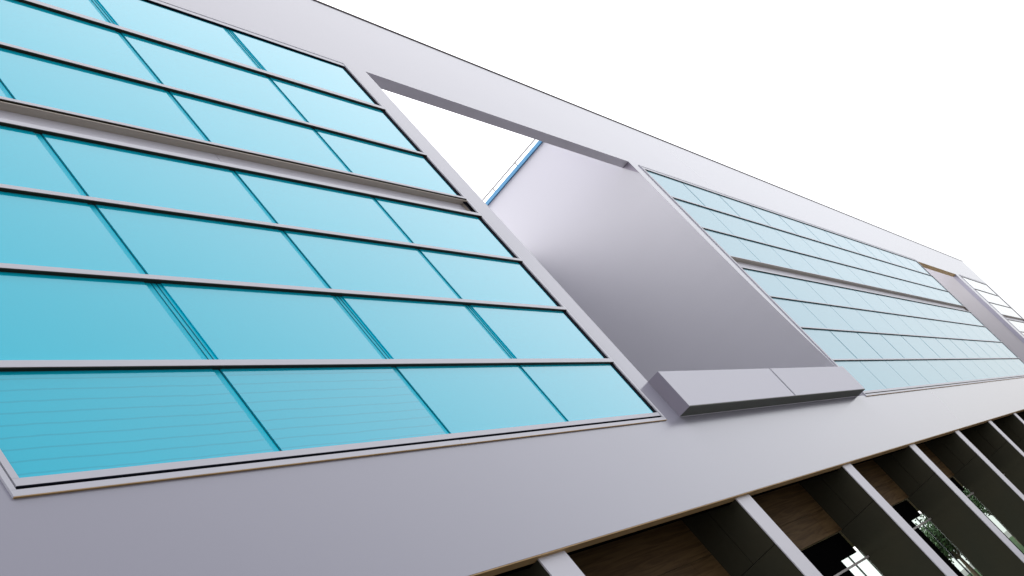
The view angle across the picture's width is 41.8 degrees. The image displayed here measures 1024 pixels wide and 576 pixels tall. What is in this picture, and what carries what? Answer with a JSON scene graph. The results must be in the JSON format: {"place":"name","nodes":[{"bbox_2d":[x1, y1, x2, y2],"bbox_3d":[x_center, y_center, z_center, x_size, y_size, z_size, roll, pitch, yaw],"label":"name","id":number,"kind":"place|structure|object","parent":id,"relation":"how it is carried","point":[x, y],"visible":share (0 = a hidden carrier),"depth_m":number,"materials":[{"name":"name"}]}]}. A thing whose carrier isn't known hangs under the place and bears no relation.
{"place":"outdoors","nodes":[
{"label":"outdoors","id":0,"kind":"place"},
{"bbox_2d":[0,0,1023,575],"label":"office building","id":1,"kind":"structure","parent":0,"point":[286,288],"depth_m":15.11,"materials":[{"name":"grey metal"}]},
{"bbox_2d":[820,560,854,575],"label":"dark door panel","id":2,"kind":"structure","parent":1,"relation":"in","point":[839,566],"depth_m":20.35,"materials":[{"name":"black"}]},
{"bbox_2d":[907,520,963,575],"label":"dark door panel","id":3,"kind":"structure","parent":1,"relation":"in","point":[918,531],"depth_m":25.50,"materials":[{"name":"black"}]},
{"bbox_2d":[318,0,1023,575],"label":"sky","id":4,"kind":"structure","parent":0,"point":[904,118],"materials":[{"name":"white"}]},
{"bbox_2d":[961,531,1011,575],"bbox_3d":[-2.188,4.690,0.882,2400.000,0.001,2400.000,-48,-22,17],"label":"ground","id":5,"kind":"structure","parent":0,"point":[964,572],"depth_m":412.44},
{"bbox_2d":[967,536,1023,575],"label":"lawn","id":6,"kind":"structure","parent":0,"point":[1016,543],"depth_m":135.96,"materials":[{"name":"green plant"}]},
{"bbox_2d":[924,525,979,575],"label":"garden tree","id":7,"kind":"object","parent":6,"relation":"on","point":[944,541],"visible":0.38,"depth_m":83.51,"materials":[{"name":"green plant"}]},
{"bbox_2d":[915,497,988,529],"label":"garden tree","id":8,"kind":"object","parent":6,"relation":"on","point":[930,523],"visible":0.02,"depth_m":92.02,"materials":[{"name":"green plant"}]},
{"bbox_2d":[963,487,1020,544],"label":"garden tree","id":9,"kind":"object","parent":6,"relation":"on","point":[966,492],"visible":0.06,"depth_m":105.21,"materials":[{"name":"green plant"}]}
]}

